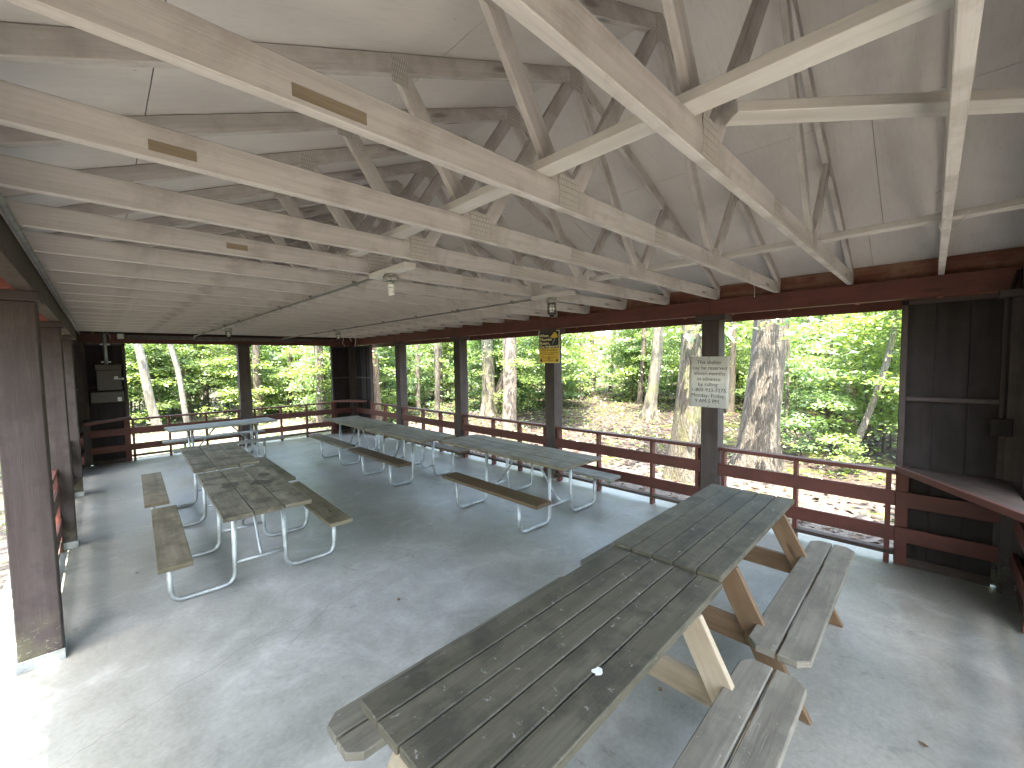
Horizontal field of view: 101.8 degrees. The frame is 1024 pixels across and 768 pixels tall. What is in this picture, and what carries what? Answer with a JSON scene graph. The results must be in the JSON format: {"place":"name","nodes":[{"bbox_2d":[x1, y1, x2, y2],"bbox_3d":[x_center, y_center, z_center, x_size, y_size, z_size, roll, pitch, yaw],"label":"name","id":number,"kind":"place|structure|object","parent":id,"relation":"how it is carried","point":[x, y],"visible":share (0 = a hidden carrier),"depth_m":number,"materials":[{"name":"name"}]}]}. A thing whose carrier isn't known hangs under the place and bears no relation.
{"place":"outdoors","nodes":[
{"label":"outdoors","id":0,"kind":"place"},
{"bbox_2d":[0,361,897,593],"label":"ground","id":1,"kind":"structure","parent":0,"point":[827,506],"depth_m":10.73,"materials":[{"name":"brown soil"}]},
{"bbox_2d":[133,344,165,433],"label":"birch tree","id":2,"kind":"object","parent":1,"relation":"on","point":[150,401],"visible":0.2,"depth_m":12.72,"materials":[{"name":"white plant"}]},
{"bbox_2d":[112,343,207,423],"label":"sapling","id":3,"kind":"object","parent":1,"relation":"on","point":[158,396],"visible":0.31,"depth_m":14.72,"materials":[{"name":"green plant"}]},
{"bbox_2d":[126,345,195,387],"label":"sapling","id":4,"kind":"object","parent":1,"relation":"on","point":[158,372],"visible":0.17,"depth_m":14.82,"materials":[{"name":"green plant"}]},
{"bbox_2d":[125,344,210,425],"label":"sapling","id":5,"kind":"object","parent":1,"relation":"on","point":[169,403],"visible":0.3,"depth_m":13.79,"materials":[{"name":"green plant"}]},
{"bbox_2d":[127,344,215,417],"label":"sapling","id":6,"kind":"object","parent":1,"relation":"on","point":[168,373],"visible":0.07,"depth_m":16.18,"materials":[{"name":"green plant"}]},
{"bbox_2d":[167,344,190,436],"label":"birch tree","id":7,"kind":"object","parent":1,"relation":"on","point":[183,402],"visible":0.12,"depth_m":11.95,"materials":[{"name":"white plant"}]},
{"bbox_2d":[179,344,192,420],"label":"forest tree","id":8,"kind":"object","parent":1,"relation":"on","point":[186,371],"visible":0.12,"depth_m":15.83,"materials":[{"name":"brown plant"}]},
{"bbox_2d":[199,346,209,411],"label":"forest tree","id":9,"kind":"object","parent":1,"relation":"on","point":[205,395],"visible":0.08,"depth_m":17.67,"materials":[{"name":"brown plant"}]},
{"bbox_2d":[185,344,271,409],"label":"sapling","id":10,"kind":"object","parent":1,"relation":"on","point":[227,372],"visible":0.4,"depth_m":15.17,"materials":[{"name":"green plant"}]},
{"bbox_2d":[194,388,263,423],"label":"sapling","id":11,"kind":"object","parent":1,"relation":"on","point":[228,399],"visible":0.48,"depth_m":14.46,"materials":[{"name":"green plant"}]},
{"bbox_2d":[189,345,272,415],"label":"sapling","id":12,"kind":"object","parent":1,"relation":"on","point":[197,361],"visible":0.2,"depth_m":16.54,"materials":[{"name":"green plant"}]},
{"bbox_2d":[202,345,275,408],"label":"sapling","id":13,"kind":"object","parent":1,"relation":"on","point":[212,350],"visible":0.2,"depth_m":16.93,"materials":[{"name":"green plant"}]},
{"bbox_2d":[221,375,287,413],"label":"sapling","id":14,"kind":"object","parent":1,"relation":"on","point":[278,393],"visible":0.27,"depth_m":17.57,"materials":[{"name":"green plant"}]},
{"bbox_2d":[216,345,293,413],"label":"sapling","id":15,"kind":"object","parent":1,"relation":"on","point":[263,370],"visible":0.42,"depth_m":16.33,"materials":[{"name":"green plant"}]},
{"bbox_2d":[252,345,262,415],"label":"forest tree","id":16,"kind":"object","parent":1,"relation":"on","point":[256,376],"visible":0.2,"depth_m":15.30,"materials":[{"name":"beige plant"}]},
{"bbox_2d":[213,345,308,411],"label":"sapling","id":17,"kind":"object","parent":1,"relation":"on","point":[264,398],"visible":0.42,"depth_m":15.72,"materials":[{"name":"green plant"}]},
{"bbox_2d":[0,390,542,475],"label":"ground plants","id":18,"kind":"object","parent":1,"relation":"on","point":[286,433],"visible":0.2,"depth_m":14.73,"materials":[{"name":"green plant"}]},
{"bbox_2d":[260,351,304,412],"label":"sapling","id":19,"kind":"object","parent":1,"relation":"on","point":[277,359],"visible":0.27,"depth_m":18.24,"materials":[{"name":"green plant"}]},
{"bbox_2d":[286,346,292,412],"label":"forest tree","id":20,"kind":"object","parent":1,"relation":"on","point":[290,360],"visible":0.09,"depth_m":17.58,"materials":[{"name":"brown plant"}]},
{"bbox_2d":[277,346,331,401],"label":"sapling","id":21,"kind":"object","parent":1,"relation":"on","point":[291,351],"visible":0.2,"depth_m":16.16,"materials":[{"name":"green plant"}]},
{"bbox_2d":[283,346,331,410],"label":"sapling","id":22,"kind":"object","parent":1,"relation":"on","point":[301,386],"visible":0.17,"depth_m":14.83,"materials":[{"name":"green plant"}]},
{"bbox_2d":[290,357,331,422],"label":"sapling","id":23,"kind":"object","parent":1,"relation":"on","point":[313,394],"visible":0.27,"depth_m":13.71,"materials":[{"name":"green plant"}]},
{"bbox_2d":[314,346,326,427],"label":"maple tree","id":24,"kind":"object","parent":1,"relation":"on","point":[318,350],"visible":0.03,"depth_m":13.58,"materials":[{"name":"brown plant"}]},
{"bbox_2d":[285,345,395,389],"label":"sapling","id":25,"kind":"object","parent":1,"relation":"on","point":[327,365],"visible":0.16,"depth_m":13.22,"materials":[{"name":"green plant"}]},
{"bbox_2d":[295,346,391,391],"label":"sapling","id":26,"kind":"object","parent":1,"relation":"on","point":[328,385],"visible":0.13,"depth_m":13.29,"materials":[{"name":"green plant"}]},
{"bbox_2d":[372,347,381,420],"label":"maple tree","id":27,"kind":"object","parent":1,"relation":"on","point":[376,384],"visible":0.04,"depth_m":12.92,"materials":[{"name":"beige plant"}]},
{"bbox_2d":[330,344,428,407],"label":"sapling","id":28,"kind":"object","parent":1,"relation":"on","point":[390,354],"visible":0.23,"depth_m":15.24,"materials":[{"name":"green plant"}]},
{"bbox_2d":[380,388,396,421],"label":"sapling","id":29,"kind":"object","parent":1,"relation":"on","point":[389,409],"visible":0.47,"depth_m":14.35,"materials":[{"name":"green plant"}]},
{"bbox_2d":[379,347,420,405],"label":"sapling","id":30,"kind":"object","parent":1,"relation":"on","point":[394,387],"visible":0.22,"depth_m":16.27,"materials":[{"name":"green plant"}]},
{"bbox_2d":[415,344,420,407],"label":"forest tree","id":31,"kind":"object","parent":1,"relation":"on","point":[417,386],"visible":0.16,"depth_m":18.34,"materials":[{"name":"grey plant"}]},
{"bbox_2d":[391,343,449,404],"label":"sapling","id":32,"kind":"object","parent":1,"relation":"on","point":[429,368],"visible":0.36,"depth_m":20.02,"materials":[{"name":"green plant"}]},
{"bbox_2d":[407,357,443,406],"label":"sapling","id":33,"kind":"object","parent":1,"relation":"on","point":[421,380],"visible":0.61,"depth_m":19.05,"materials":[{"name":"green plant"}]},
{"bbox_2d":[434,343,439,417],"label":"maple tree","id":34,"kind":"object","parent":1,"relation":"on","point":[437,379],"visible":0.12,"depth_m":14.98,"materials":[{"name":"grey plant"}]},
{"bbox_2d":[424,342,468,401],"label":"sapling","id":35,"kind":"object","parent":1,"relation":"on","point":[447,367],"visible":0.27,"depth_m":21.51,"materials":[{"name":"green plant"}]},
{"bbox_2d":[478,339,498,415],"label":"maple tree","id":36,"kind":"object","parent":1,"relation":"on","point":[488,407],"visible":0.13,"depth_m":15.32,"materials":[{"name":"brown plant"}]},
{"bbox_2d":[136,320,840,404],"bbox_3d":[-0.408,-3.757,31.454,83.234,8.720,38.042,-1,3,-3],"label":"wood","id":37,"kind":"object","parent":1,"relation":"on","point":[601,334],"depth_m":28.55,"materials":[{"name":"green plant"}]},
{"bbox_2d":[467,340,531,397],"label":"sapling","id":38,"kind":"object","parent":1,"relation":"on","point":[478,357],"visible":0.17,"depth_m":16.73,"materials":[{"name":"green plant"}]},
{"bbox_2d":[467,339,537,409],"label":"sapling","id":39,"kind":"object","parent":1,"relation":"on","point":[474,365],"visible":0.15,"depth_m":17.51,"materials":[{"name":"green plant"}]},
{"bbox_2d":[467,339,542,411],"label":"sapling","id":40,"kind":"object","parent":1,"relation":"on","point":[498,351],"visible":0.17,"depth_m":15.85,"materials":[{"name":"green plant"}]},
{"bbox_2d":[501,338,516,429],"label":"maple tree","id":41,"kind":"object","parent":1,"relation":"on","point":[510,380],"visible":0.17,"depth_m":12.34,"materials":[{"name":"brown plant"}]},
{"bbox_2d":[498,336,597,384],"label":"sapling","id":42,"kind":"object","parent":1,"relation":"on","point":[563,374],"visible":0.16,"depth_m":13.35,"materials":[{"name":"green plant"}]},
{"bbox_2d":[499,334,599,377],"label":"sapling","id":43,"kind":"object","parent":1,"relation":"on","point":[565,369],"visible":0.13,"depth_m":14.45,"materials":[{"name":"green plant"}]},
{"bbox_2d":[497,332,602,386],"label":"sapling","id":44,"kind":"object","parent":1,"relation":"on","point":[566,362],"visible":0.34,"depth_m":12.46,"materials":[{"name":"green plant"}]},
{"bbox_2d":[518,334,597,411],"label":"sapling","id":45,"kind":"object","parent":1,"relation":"on","point":[575,339],"visible":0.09,"depth_m":15.59,"materials":[{"name":"green plant"}]},
{"bbox_2d":[532,343,585,402],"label":"sapling","id":46,"kind":"object","parent":1,"relation":"on","point":[574,382],"visible":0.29,"depth_m":18.40,"materials":[{"name":"green plant"}]},
{"bbox_2d":[522,332,601,408],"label":"sapling","id":47,"kind":"object","parent":1,"relation":"on","point":[587,337],"visible":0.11,"depth_m":16.73,"materials":[{"name":"green plant"}]},
{"bbox_2d":[523,332,601,403],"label":"sapling","id":48,"kind":"object","parent":1,"relation":"on","point":[539,394],"visible":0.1,"depth_m":18.70,"materials":[{"name":"green plant"}]},
{"bbox_2d":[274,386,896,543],"bbox_3d":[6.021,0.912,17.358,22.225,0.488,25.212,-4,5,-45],"label":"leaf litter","id":49,"kind":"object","parent":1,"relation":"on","point":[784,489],"visible":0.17,"depth_m":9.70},
{"bbox_2d":[595,332,639,395],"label":"sapling","id":50,"kind":"object","parent":1,"relation":"on","point":[607,359],"visible":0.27,"depth_m":22.41,"materials":[{"name":"green plant"}]},
{"bbox_2d":[595,328,663,395],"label":"sapling","id":51,"kind":"object","parent":1,"relation":"on","point":[611,370],"visible":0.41,"depth_m":21.05,"materials":[{"name":"green plant"}]},
{"bbox_2d":[604,365,660,401],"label":"sapling","id":52,"kind":"object","parent":1,"relation":"on","point":[620,388],"visible":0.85,"depth_m":19.86,"materials":[{"name":"green plant"}]},
{"bbox_2d":[605,329,661,400],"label":"sapling","id":53,"kind":"object","parent":1,"relation":"on","point":[623,342],"visible":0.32,"depth_m":19.89,"materials":[{"name":"green plant"}]},
{"bbox_2d":[603,329,665,370],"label":"sapling","id":54,"kind":"object","parent":1,"relation":"on","point":[621,355],"visible":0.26,"depth_m":20.73,"materials":[{"name":"green plant"}]},
{"bbox_2d":[636,328,646,403],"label":"forest tree","id":55,"kind":"object","parent":1,"relation":"on","point":[641,377],"visible":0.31,"depth_m":19.01,"materials":[{"name":"brown plant"}]},
{"bbox_2d":[618,327,672,388],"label":"sapling","id":56,"kind":"object","parent":1,"relation":"on","point":[636,348],"visible":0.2,"depth_m":19.93,"materials":[{"name":"green plant"}]},
{"bbox_2d":[636,327,662,420],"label":"maple tree","id":57,"kind":"object","parent":1,"relation":"on","point":[649,410],"visible":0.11,"depth_m":14.29,"materials":[{"name":"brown plant"}]},
{"bbox_2d":[408,390,896,484],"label":"ground plants","id":58,"kind":"object","parent":1,"relation":"on","point":[861,444],"visible":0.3,"depth_m":13.35,"materials":[{"name":"green plant"}]},
{"bbox_2d":[661,324,701,483],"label":"oak tree","id":59,"kind":"object","parent":1,"relation":"on","point":[686,425],"visible":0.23,"depth_m":6.83,"materials":[{"name":"brown plant"}]},
{"bbox_2d":[634,326,739,375],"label":"sapling","id":60,"kind":"object","parent":1,"relation":"on","point":[670,356],"visible":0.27,"depth_m":15.85,"materials":[{"name":"green plant"}]},
{"bbox_2d":[651,326,728,376],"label":"sapling","id":61,"kind":"object","parent":1,"relation":"on","point":[677,363],"visible":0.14,"depth_m":16.61,"materials":[{"name":"green plant"}]},
{"bbox_2d":[725,322,736,413],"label":"forest tree","id":62,"kind":"object","parent":1,"relation":"on","point":[732,374],"visible":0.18,"depth_m":15.01,"materials":[{"name":"brown plant"}]},
{"bbox_2d":[724,321,751,375],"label":"sapling","id":63,"kind":"object","parent":1,"relation":"on","point":[742,342],"visible":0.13,"depth_m":15.58,"materials":[{"name":"green plant"}]},
{"bbox_2d":[724,322,752,374],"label":"sapling","id":64,"kind":"object","parent":1,"relation":"on","point":[739,352],"visible":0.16,"depth_m":16.54,"materials":[{"name":"green plant"}]},
{"bbox_2d":[668,314,872,472],"bbox_3d":[5.273,-4.740,7.811,6.734,12.990,6.848,-4,5,-45],"label":"oak tree","id":65,"kind":"object","parent":1,"relation":"on","point":[760,426],"visible":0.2,"depth_m":7.54,"materials":[{"name":"brown plant"}]},
{"bbox_2d":[740,337,823,420],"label":"sapling","id":66,"kind":"object","parent":1,"relation":"on","point":[746,376],"visible":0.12,"depth_m":13.39,"materials":[{"name":"green plant"}]},
{"bbox_2d":[730,319,836,420],"bbox_3d":[8.141,-0.495,12.600,2.777,3.663,3.051,2,4,38],"label":"sapling","id":67,"kind":"object","parent":1,"relation":"on","point":[800,354],"visible":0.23,"depth_m":12.36,"materials":[{"name":"green plant"}]},
{"bbox_2d":[783,323,789,440],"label":"forest tree","id":68,"kind":"object","parent":1,"relation":"on","point":[787,378],"visible":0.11,"depth_m":10.01,"materials":[{"name":"brown plant"}]},
{"bbox_2d":[744,343,830,431],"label":"sapling","id":69,"kind":"object","parent":1,"relation":"on","point":[806,387],"visible":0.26,"depth_m":11.57,"materials":[{"name":"green plant"}]},
{"bbox_2d":[736,316,838,408],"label":"sapling","id":70,"kind":"object","parent":1,"relation":"on","point":[749,330],"visible":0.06,"depth_m":14.50,"materials":[{"name":"green plant"}]},
{"bbox_2d":[780,353,856,455],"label":"sapling","id":71,"kind":"object","parent":1,"relation":"on","point":[798,361],"visible":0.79,"depth_m":8.56,"materials":[{"name":"green plant"}]},
{"bbox_2d":[784,312,900,451],"bbox_3d":[7.946,-0.508,8.922,3.419,4.105,3.113,0,3,21],"label":"sapling","id":72,"kind":"object","parent":1,"relation":"on","point":[847,356],"visible":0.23,"depth_m":9.10,"materials":[{"name":"green plant"}]},
{"bbox_2d":[790,316,900,455],"bbox_3d":[7.318,0.041,8.793,2.511,3.032,2.045,2,5,45],"label":"sapling","id":73,"kind":"object","parent":1,"relation":"on","point":[875,349],"visible":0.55,"depth_m":8.75,"materials":[{"name":"green plant"}]},
{"bbox_2d":[815,432,878,476],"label":"sapling","id":74,"kind":"object","parent":1,"relation":"on","point":[848,447],"visible":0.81,"depth_m":7.45,"materials":[{"name":"green plant"}]},
{"bbox_2d":[797,313,899,437],"bbox_3d":[8.508,-0.586,9.975,2.958,4.090,3.614,2,4,40],"label":"sapling","id":75,"kind":"object","parent":1,"relation":"on","point":[844,317],"visible":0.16,"depth_m":9.74,"materials":[{"name":"green plant"}]},
{"bbox_2d":[800,312,899,415],"bbox_3d":[9.579,-0.595,11.384,2.670,3.960,3.280,-3,4,-33],"label":"sapling","id":76,"kind":"object","parent":1,"relation":"on","point":[840,351],"visible":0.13,"depth_m":11.52,"materials":[{"name":"green plant"}]},
{"bbox_2d":[842,382,857,434],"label":"sapling","id":77,"kind":"object","parent":1,"relation":"on","point":[853,393],"visible":0.19,"depth_m":10.98,"materials":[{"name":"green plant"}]},
{"bbox_2d":[807,312,899,436],"bbox_3d":[9.283,-0.366,10.784,2.406,3.568,2.955,-1,3,0],"label":"sapling","id":78,"kind":"object","parent":1,"relation":"on","point":[870,339],"visible":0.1,"depth_m":10.87,"materials":[{"name":"green plant"}]},
{"bbox_2d":[818,310,901,425],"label":"sapling","id":79,"kind":"object","parent":1,"relation":"on","point":[849,410],"visible":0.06,"depth_m":9.78,"materials":[{"name":"green plant"}]},
{"bbox_2d":[823,310,901,439],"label":"sapling","id":80,"kind":"object","parent":1,"relation":"on","point":[861,374],"visible":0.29,"depth_m":8.38,"materials":[{"name":"green plant"}]},
{"bbox_2d":[826,310,900,447],"bbox_3d":[8.517,-0.291,9.278,2.733,3.604,3.002,-1,3,0],"label":"sapling","id":81,"kind":"object","parent":1,"relation":"on","point":[890,406],"visible":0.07,"depth_m":9.23,"materials":[{"name":"green plant"}]},
{"bbox_2d":[845,310,900,461],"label":"sapling tree","id":82,"kind":"object","parent":1,"relation":"on","point":[873,400],"visible":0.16,"depth_m":7.90,"materials":[{"name":"grey plant"}]},
{"bbox_2d":[847,312,901,432],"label":"sapling","id":83,"kind":"object","parent":1,"relation":"on","point":[884,337],"visible":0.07,"depth_m":8.71,"materials":[{"name":"green plant"}]},
{"bbox_2d":[852,310,901,392],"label":"sapling","id":84,"kind":"object","parent":1,"relation":"on","point":[874,380],"visible":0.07,"depth_m":7.48,"materials":[{"name":"green plant"}]},
{"bbox_2d":[0,431,1023,767],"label":"floor","id":85,"kind":"structure","parent":0,"point":[906,659],"depth_m":3.02,"materials":[{"name":"concrete"}]},
{"bbox_2d":[141,442,295,526],"bbox_3d":[-4.032,1.326,5.700,1.535,0.765,1.881,-4,4,-42],"label":"picnic table","id":86,"kind":"object","parent":85,"relation":"on","point":[211,457],"visible":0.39,"depth_m":5.41,"materials":[{"name":"grey wood"}]},
{"bbox_2d":[162,417,284,456],"bbox_3d":[-5.967,1.194,8.638,1.555,0.760,1.836,2,5,44],"label":"picnic table","id":87,"kind":"object","parent":85,"relation":"on","point":[213,425],"visible":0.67,"depth_m":8.58,"materials":[{"name":"grey wood"}]},
{"bbox_2d":[151,464,352,600],"bbox_3d":[-2.664,1.390,4.219,1.465,0.760,1.923,-4,4,-42],"label":"picnic table","id":88,"kind":"object","parent":85,"relation":"on","point":[234,495],"visible":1,"depth_m":3.95,"materials":[{"name":"grey wood"}]},
{"bbox_2d":[308,416,400,465],"bbox_3d":[-3.195,1.146,8.677,1.355,0.758,1.956,-4,5,-44],"label":"picnic table","id":89,"kind":"object","parent":85,"relation":"on","point":[360,423],"visible":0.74,"depth_m":8.44,"materials":[{"name":"grey wood"}]},
{"bbox_2d":[348,424,469,485],"bbox_3d":[-1.802,1.204,7.258,1.375,0.755,1.856,-4,5,-45],"label":"picnic table","id":90,"kind":"object","parent":85,"relation":"on","point":[413,436],"visible":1,"depth_m":7.07,"materials":[{"name":"wood"}]},
{"bbox_2d":[0,0,1023,675],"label":"picnic shelter","id":91,"kind":"object","parent":85,"relation":"on","point":[186,168],"visible":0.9,"depth_m":2.74,"materials":[{"name":"brown"}]},
{"bbox_2d":[0,192,79,334],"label":"beam","id":92,"kind":"structure","parent":91,"relation":"attached to","point":[8,214],"depth_m":2.16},
{"bbox_2d":[90,391,124,403],"bbox_3d":[-8.069,0.264,8.312,0.480,0.215,0.140,-4,5,-45],"label":"electrical panel","id":93,"kind":"object","parent":91,"relation":"attached to","point":[107,397],"visible":1,"depth_m":8.27,"materials":[{"name":"brown paint"}]},
{"bbox_2d":[95,364,123,390],"bbox_3d":[-8.032,-0.132,8.312,0.405,0.515,0.170,-4,5,-45],"label":"electrical panel","id":94,"kind":"object","parent":91,"relation":"attached to","point":[108,376],"visible":1,"depth_m":8.26,"materials":[{"name":"grey metal"}]},
{"bbox_2d":[124,335,333,341],"bbox_3d":[-6.425,-1.067,9.968,4.280,0.080,0.018,-4,5,-45],"label":"conduit","id":95,"kind":"object","parent":91,"relation":"attached to","point":[210,338],"visible":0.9,"depth_m":9.47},
{"bbox_2d":[193,278,373,340],"bbox_3d":[-3.817,-0.904,6.347,0.630,0.107,8.840,-4,5,-45],"label":"conduit","id":96,"kind":"object","parent":91,"relation":"attached to","point":[355,283],"visible":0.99,"depth_m":4.41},
{"bbox_2d":[369,261,415,295],"bbox_3d":[-0.857,-0.725,2.963,0.114,0.191,0.520,-4,5,-45],"label":"ceiling lamp","id":97,"kind":"object","parent":91,"relation":"hanging from","point":[389,275],"visible":1,"depth_m":2.92,"materials":[{"name":"paint"}]},
{"bbox_2d":[282,299,539,342],"bbox_3d":[-2.656,-0.989,7.495,0.330,0.107,8.840,-4,5,-45],"label":"conduit","id":98,"kind":"object","parent":91,"relation":"attached to","point":[458,310],"visible":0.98,"depth_m":5.80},
{"bbox_2d":[539,330,559,362],"bbox_3d":[0.592,-0.593,6.668,0.007,0.514,0.430,-4,5,-45],"label":"warning sign","id":99,"kind":"object","parent":91,"relation":"attached to","point":[549,347],"visible":1,"depth_m":6.66,"materials":[{"name":"yellow metal"}]},
{"bbox_2d":[531,290,574,317],"bbox_3d":[0.411,-0.794,4.218,0.114,0.239,0.520,-4,5,-45],"label":"ceiling lamp","id":100,"kind":"object","parent":91,"relation":"attached to","point":[551,299],"visible":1,"depth_m":4.20,"materials":[{"name":"paint"}]},
{"bbox_2d":[689,356,729,408],"bbox_3d":[2.333,-0.023,4.941,0.016,0.604,0.455,-4,5,-45],"label":"notice sign","id":101,"kind":"object","parent":91,"relation":"attached to","point":[708,381],"visible":1,"depth_m":4.93,"materials":[{"name":"white plastic"}]},
{"bbox_2d":[989,270,1020,436],"bbox_3d":[3.916,-0.238,3.306,0.058,1.312,0.122,-4,5,-45],"label":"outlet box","id":102,"kind":"object","parent":91,"relation":"attached to","point":[1003,426],"visible":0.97,"depth_m":3.31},
{"bbox_2d":[440,434,620,533],"bbox_3d":[0.003,1.257,5.757,1.605,0.760,2.441,-4,4,-43],"label":"picnic table","id":103,"kind":"object","parent":85,"relation":"on","point":[549,458],"visible":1,"depth_m":5.32,"materials":[{"name":"grey wood"}]},
{"bbox_2d":[327,546,806,767],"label":"picnic table","id":104,"kind":"object","parent":85,"relation":"on","point":[519,684],"visible":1,"depth_m":1.70,"materials":[{"name":"grey wood"}]},
{"bbox_2d":[580,484,854,725],"bbox_3d":[1.538,1.375,3.141,1.795,0.766,1.452,-4,5,-45],"label":"picnic table","id":105,"kind":"object","parent":85,"relation":"on","point":[715,532],"visible":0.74,"depth_m":2.70,"materials":[{"name":"grey wood"}]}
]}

